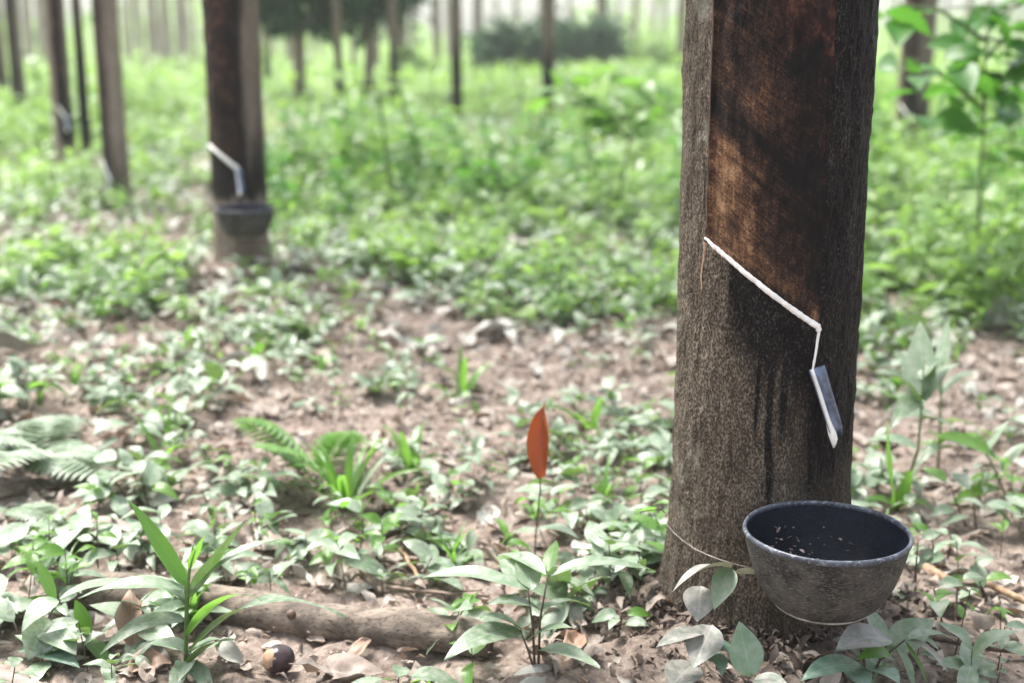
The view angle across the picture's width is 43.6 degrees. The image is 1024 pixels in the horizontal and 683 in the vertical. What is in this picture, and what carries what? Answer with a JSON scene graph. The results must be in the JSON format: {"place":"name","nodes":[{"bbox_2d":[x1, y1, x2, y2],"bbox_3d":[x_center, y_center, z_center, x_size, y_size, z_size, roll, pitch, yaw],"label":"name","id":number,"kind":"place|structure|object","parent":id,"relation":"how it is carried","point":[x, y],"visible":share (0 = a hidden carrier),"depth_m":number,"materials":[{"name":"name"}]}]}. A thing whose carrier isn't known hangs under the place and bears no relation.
{"place":"outdoors","nodes":[
{"label":"outdoors","id":0,"kind":"place"},
{"bbox_2d":[0,37,1023,682],"bbox_3d":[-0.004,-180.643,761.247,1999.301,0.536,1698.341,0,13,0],"label":"ground","id":1,"kind":"structure","parent":0,"point":[510,665],"depth_m":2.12,"materials":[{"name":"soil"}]},
{"bbox_2d":[0,0,8,90],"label":"rubber tree","id":2,"kind":"object","parent":1,"relation":"on","point":[3,73],"visible":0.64,"depth_m":12.07,"materials":[{"name":"brown plant"}]},
{"bbox_2d":[3,0,26,127],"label":"rubber tree","id":3,"kind":"object","parent":1,"relation":"on","point":[14,43],"visible":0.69,"depth_m":9.68,"materials":[{"name":"grey plant"}]},
{"bbox_2d":[0,331,47,351],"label":"fallen leaf","id":4,"kind":"object","parent":1,"relation":"on","point":[9,340],"visible":1,"depth_m":2.62,"materials":[{"name":"plant"}]},
{"bbox_2d":[19,0,28,63],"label":"rubber tree","id":5,"kind":"object","parent":1,"relation":"on","point":[24,32],"visible":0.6,"depth_m":27.32,"materials":[{"name":"grey plant"}]},
{"bbox_2d":[24,0,35,69],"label":"rubber tree","id":6,"kind":"object","parent":1,"relation":"on","point":[29,28],"visible":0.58,"depth_m":20.96,"materials":[{"name":"grey plant"}]},
{"bbox_2d":[0,502,60,523],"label":"fern","id":7,"kind":"object","parent":1,"relation":"on","point":[32,510],"visible":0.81,"depth_m":1.83,"materials":[{"name":"green plant"}]},
{"bbox_2d":[0,356,70,410],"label":"seedling","id":8,"kind":"object","parent":1,"relation":"on","point":[14,363],"visible":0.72,"depth_m":2.34,"materials":[{"name":"green plant"}]},
{"bbox_2d":[34,0,48,71],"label":"rubber tree","id":9,"kind":"object","parent":1,"relation":"on","point":[40,29],"visible":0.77,"depth_m":25.72,"materials":[{"name":"grey plant"}]},
{"bbox_2d":[0,479,89,499],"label":"stick","id":10,"kind":"object","parent":1,"relation":"on","point":[35,490],"visible":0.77,"depth_m":1.93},
{"bbox_2d":[0,415,115,482],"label":"fern","id":11,"kind":"object","parent":1,"relation":"on","point":[32,435],"visible":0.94,"depth_m":2.01,"materials":[{"name":"green plant"}]},
{"bbox_2d":[43,0,77,166],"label":"rubber tree","id":12,"kind":"object","parent":1,"relation":"on","point":[57,55],"visible":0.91,"depth_m":6.86,"materials":[{"name":"brown plant"}]},
{"bbox_2d":[0,560,149,667],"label":"weed","id":13,"kind":"object","parent":1,"relation":"on","point":[36,624],"visible":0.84,"depth_m":1.45,"materials":[{"name":"green plant"}]},
{"bbox_2d":[44,510,108,554],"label":"seedling","id":14,"kind":"object","parent":1,"relation":"on","point":[60,530],"visible":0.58,"depth_m":1.72,"materials":[{"name":"green plant"}]},
{"bbox_2d":[70,0,94,164],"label":"rubber tree","id":15,"kind":"object","parent":1,"relation":"on","point":[81,78],"visible":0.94,"depth_m":7.10,"materials":[{"name":"brown plant"}]},
{"bbox_2d":[91,0,134,206],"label":"rubber tree","id":16,"kind":"object","parent":1,"relation":"on","point":[109,74],"visible":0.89,"depth_m":5.26,"materials":[{"name":"brown plant"}]},
{"bbox_2d":[89,516,145,535],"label":"fallen leaf","id":17,"kind":"object","parent":1,"relation":"on","point":[122,525],"visible":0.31,"depth_m":1.78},
{"bbox_2d":[119,0,127,59],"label":"rubber tree","id":18,"kind":"object","parent":1,"relation":"on","point":[123,27],"visible":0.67,"depth_m":31.07,"materials":[{"name":"grey plant"}]},
{"bbox_2d":[69,460,178,514],"bbox_3d":[-0.572,0.222,1.870,0.143,0.079,0.105,-7,15,-28],"label":"seedling","id":19,"kind":"object","parent":1,"relation":"on","point":[151,475],"visible":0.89,"depth_m":1.88,"materials":[{"name":"green plant"}]},
{"bbox_2d":[92,412,164,451],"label":"seedling","id":20,"kind":"object","parent":1,"relation":"on","point":[154,420],"visible":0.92,"depth_m":2.14,"materials":[{"name":"green plant"}]},
{"bbox_2d":[126,0,133,64],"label":"rubber tree","id":21,"kind":"object","parent":1,"relation":"on","point":[129,28],"visible":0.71,"depth_m":24.37,"materials":[{"name":"grey plant"}]},
{"bbox_2d":[114,590,154,646],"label":"fallen leaf","id":22,"kind":"object","parent":1,"relation":"on","point":[126,613],"visible":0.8,"depth_m":1.50,"materials":[{"name":"plant"}]},
{"bbox_2d":[136,0,145,75],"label":"rubber tree","id":23,"kind":"object","parent":1,"relation":"on","point":[140,31],"visible":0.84,"depth_m":23.14,"materials":[{"name":"grey plant"}]},
{"bbox_2d":[127,648,170,671],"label":"fallen leaf","id":24,"kind":"object","parent":1,"relation":"on","point":[157,660],"visible":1,"depth_m":1.45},
{"bbox_2d":[145,0,154,69],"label":"rubber tree","id":25,"kind":"object","parent":1,"relation":"on","point":[150,28],"visible":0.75,"depth_m":25.73,"materials":[{"name":"grey plant"}]},
{"bbox_2d":[157,0,165,71],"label":"rubber tree","id":26,"kind":"object","parent":1,"relation":"on","point":[161,30],"visible":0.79,"depth_m":24.37,"materials":[{"name":"grey plant"}]},
{"bbox_2d":[163,0,173,65],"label":"rubber tree","id":27,"kind":"object","parent":1,"relation":"on","point":[169,36],"visible":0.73,"depth_m":27.27,"materials":[{"name":"grey plant"}]},
{"bbox_2d":[174,0,181,67],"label":"rubber tree","id":28,"kind":"object","parent":1,"relation":"on","point":[177,27],"visible":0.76,"depth_m":24.39,"materials":[{"name":"grey plant"}]},
{"bbox_2d":[151,374,211,423],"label":"seedling","id":29,"kind":"object","parent":1,"relation":"on","point":[180,405],"visible":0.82,"depth_m":2.32,"materials":[{"name":"green plant"}]},
{"bbox_2d":[182,0,191,70],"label":"rubber tree","id":30,"kind":"object","parent":1,"relation":"on","point":[187,28],"visible":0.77,"depth_m":25.75,"materials":[{"name":"grey plant"}]},
{"bbox_2d":[191,0,199,61],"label":"rubber tree","id":31,"kind":"object","parent":1,"relation":"on","point":[195,29],"visible":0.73,"depth_m":27.35,"materials":[{"name":"grey plant"}]},
{"bbox_2d":[78,500,345,682],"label":"broad grass","id":32,"kind":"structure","parent":1,"relation":"on","point":[167,555],"depth_m":1.42,"materials":[{"name":"green plant"}]},
{"bbox_2d":[181,517,245,545],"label":"seedling","id":33,"kind":"object","parent":1,"relation":"on","point":[188,524],"visible":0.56,"depth_m":1.74,"materials":[{"name":"green plant"}]},
{"bbox_2d":[187,454,256,487],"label":"seedling","id":34,"kind":"object","parent":1,"relation":"on","point":[214,468],"visible":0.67,"depth_m":1.99,"materials":[{"name":"green plant"}]},
{"bbox_2d":[201,0,273,265],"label":"rubber tree","id":35,"kind":"object","parent":1,"relation":"on","point":[232,58],"visible":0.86,"depth_m":3.57,"materials":[{"name":"brown plant"}]},
{"bbox_2d":[214,203,274,240],"bbox_3d":[-0.736,-0.326,3.536,0.166,0.090,0.166,0,13,0],"label":"latex cup","id":36,"kind":"object","parent":35,"relation":"attached to","point":[246,222],"visible":1,"depth_m":3.48,"materials":[{"name":"plastic"}]},
{"bbox_2d":[221,351,267,381],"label":"fallen leaf","id":37,"kind":"object","parent":1,"relation":"on","point":[259,370],"visible":0.77,"depth_m":2.56,"materials":[{"name":"plant"}]},
{"bbox_2d":[261,16,270,97],"bbox_3d":[-3.293,-6.496,14.269,5.739,7.464,3.994,0,13,0],"label":"rubber tree","id":38,"kind":"object","parent":1,"relation":"on","point":[266,54],"visible":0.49,"depth_m":15.09,"materials":[{"name":"brown plant"}]},
{"bbox_2d":[54,567,493,658],"bbox_3d":[-0.296,0.329,1.559,0.565,0.066,0.065,3,14,12],"label":"fallen log","id":39,"kind":"object","parent":1,"relation":"on","point":[394,627],"visible":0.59,"depth_m":1.52,"materials":[{"name":"wood"}]},
{"bbox_2d":[262,644,294,674],"bbox_3d":[-0.266,0.362,1.456,0.038,0.034,0.034,0,13,0],"label":"seed","id":40,"kind":"object","parent":1,"relation":"on","point":[277,658],"visible":0.93,"depth_m":1.45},
{"bbox_2d":[231,417,369,486],"bbox_3d":[-0.316,0.178,2.011,0.215,0.106,0.184,-7,15,-28],"label":"fern","id":41,"kind":"object","parent":1,"relation":"on","point":[290,451],"visible":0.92,"depth_m":2.02,"materials":[{"name":"green plant"}]},
{"bbox_2d":[258,0,366,104],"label":"bushy tree","id":42,"kind":"object","parent":1,"relation":"on","point":[292,14],"visible":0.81,"depth_m":12.99,"materials":[{"name":"green plant"}]},
{"bbox_2d":[333,0,343,104],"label":"rubber tree","id":43,"kind":"object","parent":1,"relation":"on","point":[337,30],"visible":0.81,"depth_m":12.04,"materials":[{"name":"brown plant"}]},
{"bbox_2d":[319,653,384,682],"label":"fallen leaf","id":44,"kind":"object","parent":1,"relation":"on","point":[347,667],"visible":0.98,"depth_m":1.44,"materials":[{"name":"plant"}]},
{"bbox_2d":[283,429,431,510],"bbox_3d":[-0.232,0.200,1.964,0.226,0.121,0.243,0,13,0],"label":"grass tuft","id":45,"kind":"object","parent":1,"relation":"on","point":[348,483],"visible":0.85,"depth_m":1.95,"materials":[{"name":"green plant"}]},
{"bbox_2d":[347,637,371,655],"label":"fallen leaf","id":46,"kind":"object","parent":1,"relation":"on","point":[358,646],"visible":0.71,"depth_m":1.49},
{"bbox_2d":[302,0,434,93],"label":"bushy tree","id":47,"kind":"object","parent":1,"relation":"on","point":[368,16],"visible":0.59,"depth_m":13.45,"materials":[{"name":"green plant"}]},
{"bbox_2d":[358,513,410,560],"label":"seedling","id":48,"kind":"object","parent":1,"relation":"on","point":[393,518],"visible":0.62,"depth_m":1.76,"materials":[{"name":"green plant"}]},
{"bbox_2d":[388,0,398,102],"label":"rubber tree","id":49,"kind":"object","parent":1,"relation":"on","point":[393,38],"visible":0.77,"depth_m":12.37,"materials":[{"name":"brown plant"}]},
{"bbox_2d":[397,1,406,81],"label":"rubber tree","id":50,"kind":"object","parent":1,"relation":"on","point":[403,47],"visible":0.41,"depth_m":20.06,"materials":[{"name":"grey plant"}]},
{"bbox_2d":[352,665,457,682],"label":"seedling","id":51,"kind":"object","parent":1,"relation":"on","point":[428,674],"visible":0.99,"depth_m":1.41,"materials":[{"name":"green plant"}]},
{"bbox_2d":[365,419,447,469],"bbox_3d":[-0.168,0.173,2.129,0.102,0.086,0.186,-9,16,-33],"label":"grass tuft","id":52,"kind":"object","parent":1,"relation":"on","point":[411,460],"visible":0.84,"depth_m":2.12,"materials":[{"name":"green plant"}]},
{"bbox_2d":[375,44,437,81],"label":"shrub","id":53,"kind":"object","parent":1,"relation":"on","point":[409,53],"visible":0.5,"depth_m":20.09,"materials":[{"name":"green plant"}]},
{"bbox_2d":[395,504,445,544],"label":"seedling","id":54,"kind":"object","parent":1,"relation":"on","point":[413,509],"visible":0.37,"depth_m":1.84,"materials":[{"name":"green plant"}]},
{"bbox_2d":[432,0,441,72],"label":"rubber tree","id":55,"kind":"object","parent":1,"relation":"on","point":[436,35],"visible":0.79,"depth_m":24.36,"materials":[{"name":"grey plant"}]},
{"bbox_2d":[385,585,489,597],"bbox_3d":[-0.095,0.319,1.632,0.139,0.008,0.007,3,14,14],"label":"stick","id":56,"kind":"object","parent":1,"relation":"on","point":[426,591],"visible":0.92,"depth_m":1.63,"materials":[{"name":"wood"}]},
{"bbox_2d":[444,0,450,58],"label":"rubber tree","id":57,"kind":"object","parent":1,"relation":"on","point":[447,25],"visible":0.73,"depth_m":35.88,"materials":[{"name":"grey plant"}]},
{"bbox_2d":[450,0,463,122],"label":"rubber tree","id":58,"kind":"object","parent":1,"relation":"on","point":[456,50],"visible":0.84,"depth_m":10.62,"materials":[{"name":"brown plant"}]},
{"bbox_2d":[419,345,494,398],"bbox_3d":[-0.113,0.067,2.534,0.159,0.107,0.106,0,13,0],"label":"grass tuft","id":59,"kind":"object","parent":1,"relation":"on","point":[462,384],"visible":0.87,"depth_m":2.53,"materials":[{"name":"green plant"}]},
{"bbox_2d":[427,605,491,630],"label":"seedling","id":60,"kind":"object","parent":1,"relation":"on","point":[440,610],"visible":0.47,"depth_m":1.52,"materials":[{"name":"green plant"}]},
{"bbox_2d":[425,460,502,505],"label":"seedling","id":61,"kind":"object","parent":1,"relation":"on","point":[438,488],"visible":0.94,"depth_m":1.99,"materials":[{"name":"green plant"}]},
{"bbox_2d":[473,0,482,74],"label":"rubber tree","id":62,"kind":"object","parent":1,"relation":"on","point":[477,14],"visible":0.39,"depth_m":24.29,"materials":[{"name":"grey plant"}]},
{"bbox_2d":[470,318,523,334],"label":"fallen leaf","id":63,"kind":"object","parent":1,"relation":"on","point":[490,326],"visible":0.99,"depth_m":2.97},
{"bbox_2d":[0,51,1023,369],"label":"undergrowth","id":64,"kind":"object","parent":1,"relation":"on","point":[350,145],"visible":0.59,"depth_m":4.89,"materials":[{"name":"green plant"}]},
{"bbox_2d":[0,178,1023,623],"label":"grass","id":65,"kind":"structure","parent":1,"relation":"on","point":[450,550],"depth_m":2.38,"materials":[{"name":"green plant"}]},
{"bbox_2d":[0,234,1023,682],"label":"twig litter","id":66,"kind":"object","parent":1,"relation":"on","point":[440,416],"visible":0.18,"depth_m":2.38,"materials":[{"name":"brown plant"}]},
{"bbox_2d":[0,234,1023,682],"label":"ground cover","id":67,"kind":"object","parent":1,"relation":"on","point":[970,664],"visible":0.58,"depth_m":1.95,"materials":[{"name":"green plant"}]},
{"bbox_2d":[971,294,1023,326],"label":"plant","id":68,"kind":"object","parent":67,"relation":"on","point":[999,318],"visible":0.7,"depth_m":3.12,"materials":[{"name":"plant"}]},
{"bbox_2d":[5,39,1020,97],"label":"undergrowth","id":69,"kind":"object","parent":1,"relation":"on","point":[323,63],"visible":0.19,"depth_m":19.96,"materials":[{"name":"green plant"}]},
{"bbox_2d":[2,0,1023,49],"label":"woods","id":70,"kind":"object","parent":1,"relation":"on","point":[884,37],"visible":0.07,"depth_m":63.86,"materials":[{"name":"green plant"}]},
{"bbox_2d":[462,1,578,80],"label":"shrub","id":71,"kind":"object","parent":1,"relation":"on","point":[512,41],"visible":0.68,"depth_m":20.82,"materials":[{"name":"green plant"}]},
{"bbox_2d":[490,442,560,479],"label":"seedling","id":72,"kind":"object","parent":1,"relation":"on","point":[511,473],"visible":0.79,"depth_m":2.13,"materials":[{"name":"green plant"}]},
{"bbox_2d":[422,541,655,668],"bbox_3d":[0.030,0.307,1.444,0.265,0.145,0.140,0,13,0],"label":"seedling","id":73,"kind":"object","parent":1,"relation":"on","point":[524,570],"visible":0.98,"depth_m":1.43,"materials":[{"name":"green plant"}]},
{"bbox_2d":[500,402,579,554],"bbox_3d":[0.037,0.196,1.714,0.120,0.241,0.039,4,14,16],"label":"red leaf seedling","id":74,"kind":"object","parent":1,"relation":"on","point":[537,444],"visible":0.99,"depth_m":1.69,"materials":[{"name":"plant"}]},
{"bbox_2d":[540,0,554,117],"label":"rubber tree","id":75,"kind":"object","parent":1,"relation":"on","point":[548,35],"visible":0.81,"depth_m":10.99,"materials":[{"name":"brown plant"}]},
{"bbox_2d":[560,629,586,663],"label":"fallen leaf","id":76,"kind":"object","parent":1,"relation":"on","point":[577,638],"visible":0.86,"depth_m":1.49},
{"bbox_2d":[546,494,628,526],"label":"seedling","id":77,"kind":"object","parent":1,"relation":"on","point":[597,501],"visible":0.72,"depth_m":1.87,"materials":[{"name":"green plant"}]},
{"bbox_2d":[539,392,635,429],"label":"grass tuft","id":78,"kind":"object","parent":1,"relation":"on","point":[597,409],"visible":0.91,"depth_m":2.33,"materials":[{"name":"green plant"}]},
{"bbox_2d":[541,0,645,75],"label":"shrub","id":79,"kind":"object","parent":1,"relation":"on","point":[599,41],"visible":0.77,"depth_m":23.03,"materials":[{"name":"green plant"}]},
{"bbox_2d":[526,67,682,226],"bbox_3d":[0.377,-0.705,4.720,0.652,0.596,0.466,9,16,33],"label":"sapling","id":80,"kind":"object","parent":1,"relation":"on","point":[602,120],"visible":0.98,"depth_m":4.63,"materials":[{"name":"green plant"}]},
{"bbox_2d":[568,504,656,538],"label":"seedling","id":81,"kind":"object","parent":1,"relation":"on","point":[618,513],"visible":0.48,"depth_m":1.81,"materials":[{"name":"green plant"}]},
{"bbox_2d":[591,606,650,637],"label":"seedling","id":82,"kind":"object","parent":1,"relation":"on","point":[636,613],"visible":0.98,"depth_m":1.50,"materials":[{"name":"green plant"}]},
{"bbox_2d":[595,466,670,499],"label":"seedling","id":83,"kind":"object","parent":1,"relation":"on","point":[628,492],"visible":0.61,"depth_m":1.99,"materials":[{"name":"green plant"}]},
{"bbox_2d":[631,0,637,56],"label":"rubber tree","id":84,"kind":"object","parent":1,"relation":"on","point":[634,16],"visible":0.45,"depth_m":30.98,"materials":[{"name":"grey plant"}]},
{"bbox_2d":[622,30,676,73],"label":"shrub","id":85,"kind":"object","parent":1,"relation":"on","point":[654,51],"visible":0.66,"depth_m":23.23,"materials":[{"name":"green plant"}]},
{"bbox_2d":[676,0,685,79],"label":"rubber tree","id":86,"kind":"object","parent":1,"relation":"on","point":[681,20],"visible":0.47,"depth_m":19.18,"materials":[{"name":"grey plant"}]},
{"bbox_2d":[656,562,754,682],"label":"dusty seedling","id":87,"kind":"object","parent":1,"relation":"on","point":[703,642],"visible":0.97,"depth_m":1.37,"materials":[{"name":"green plant"}]},
{"bbox_2d":[729,621,786,682],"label":"young shoot","id":88,"kind":"object","parent":1,"relation":"on","point":[746,653],"visible":1,"depth_m":1.32,"materials":[{"name":"green plant"}]},
{"bbox_2d":[658,0,878,646],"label":"rubber tree","id":89,"kind":"object","parent":1,"relation":"on","point":[777,104],"visible":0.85,"depth_m":1.39,"materials":[{"name":"brown plant"}]},
{"bbox_2d":[809,365,842,447],"bbox_3d":[0.342,0.071,1.397,0.039,0.092,0.012,3,14,11],"label":"latex spout","id":90,"kind":"object","parent":89,"relation":"attached to","point":[823,388],"visible":1,"depth_m":1.40,"materials":[{"name":"metal"}]},
{"bbox_2d":[743,500,913,626],"bbox_3d":[0.331,0.243,1.355,0.175,0.094,0.175,0,13,0],"label":"latex cup","id":91,"kind":"object","parent":89,"relation":"attached to","point":[825,563],"visible":1,"depth_m":1.33,"materials":[{"name":"metal"}]},
{"bbox_2d":[800,623,954,682],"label":"seedling","id":92,"kind":"object","parent":1,"relation":"on","point":[860,636],"visible":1,"depth_m":1.32,"materials":[{"name":"green plant"}]},
{"bbox_2d":[859,315,907,356],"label":"seedling","id":93,"kind":"object","parent":1,"relation":"on","point":[864,329],"visible":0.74,"depth_m":2.84,"materials":[{"name":"green plant"}]},
{"bbox_2d":[890,0,936,152],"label":"rubber tree","id":94,"kind":"object","parent":1,"relation":"on","point":[914,44],"visible":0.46,"depth_m":7.41,"materials":[{"name":"grey plant"}]},
{"bbox_2d":[906,529,939,591],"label":"seedling","id":95,"kind":"object","parent":1,"relation":"on","point":[928,534],"visible":0.96,"depth_m":1.61,"materials":[{"name":"green plant"}]},
{"bbox_2d":[922,586,967,610],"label":"fallen leaf","id":96,"kind":"object","parent":1,"relation":"on","point":[949,597],"visible":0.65,"depth_m":1.59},
{"bbox_2d":[905,318,984,468],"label":"broad grass","id":97,"kind":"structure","parent":1,"relation":"on","point":[944,343],"depth_m":2.10,"materials":[{"name":"green plant"}]},
{"bbox_2d":[875,0,1023,302],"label":"sapling","id":98,"kind":"object","parent":1,"relation":"on","point":[966,76],"visible":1,"depth_m":3.24,"materials":[{"name":"green plant"}]},
{"bbox_2d":[912,523,989,567],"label":"seedling","id":99,"kind":"object","parent":1,"relation":"on","point":[928,555],"visible":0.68,"depth_m":1.73,"materials":[{"name":"green plant"}]},
{"bbox_2d":[919,572,985,622],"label":"seedling","id":100,"kind":"object","parent":1,"relation":"on","point":[939,607],"visible":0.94,"depth_m":1.52,"materials":[{"name":"green plant"}]},
{"bbox_2d":[922,468,1011,529],"bbox_3d":[0.661,0.238,1.865,0.127,0.089,0.079,4,14,17],"label":"seedling","id":101,"kind":"object","parent":1,"relation":"on","point":[963,480],"visible":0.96,"depth_m":1.85,"materials":[{"name":"green plant"}]},
{"bbox_2d":[929,634,1018,654],"bbox_3d":[0.520,0.343,1.468,0.145,0.024,0.011,3,14,13],"label":"stick","id":102,"kind":"object","parent":1,"relation":"on","point":[941,638],"visible":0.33,"depth_m":1.47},
{"bbox_2d":[932,420,1023,506],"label":"broad grass","id":103,"kind":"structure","parent":1,"relation":"on","point":[980,445],"depth_m":1.97,"materials":[{"name":"green plant"}]},
{"bbox_2d":[952,555,1012,598],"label":"seedling","id":104,"kind":"object","parent":1,"relation":"on","point":[981,561],"visible":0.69,"depth_m":1.62,"materials":[{"name":"green plant"}]},
{"bbox_2d":[985,581,1023,603],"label":"stick","id":105,"kind":"object","parent":1,"relation":"on","point":[1004,591],"visible":0.67,"depth_m":1.62,"materials":[{"name":"brown wood"}]},
{"bbox_2d":[1,0,1023,36],"label":"sky","id":106,"kind":"structure","parent":0,"point":[525,6],"materials":[{"name":"white"}]},
{"bbox_2d":[866,321,959,510],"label":"broad grass","id":107,"kind":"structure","parent":0,"point":[921,377],"depth_m":1.91,"materials":[{"name":"green plant"}]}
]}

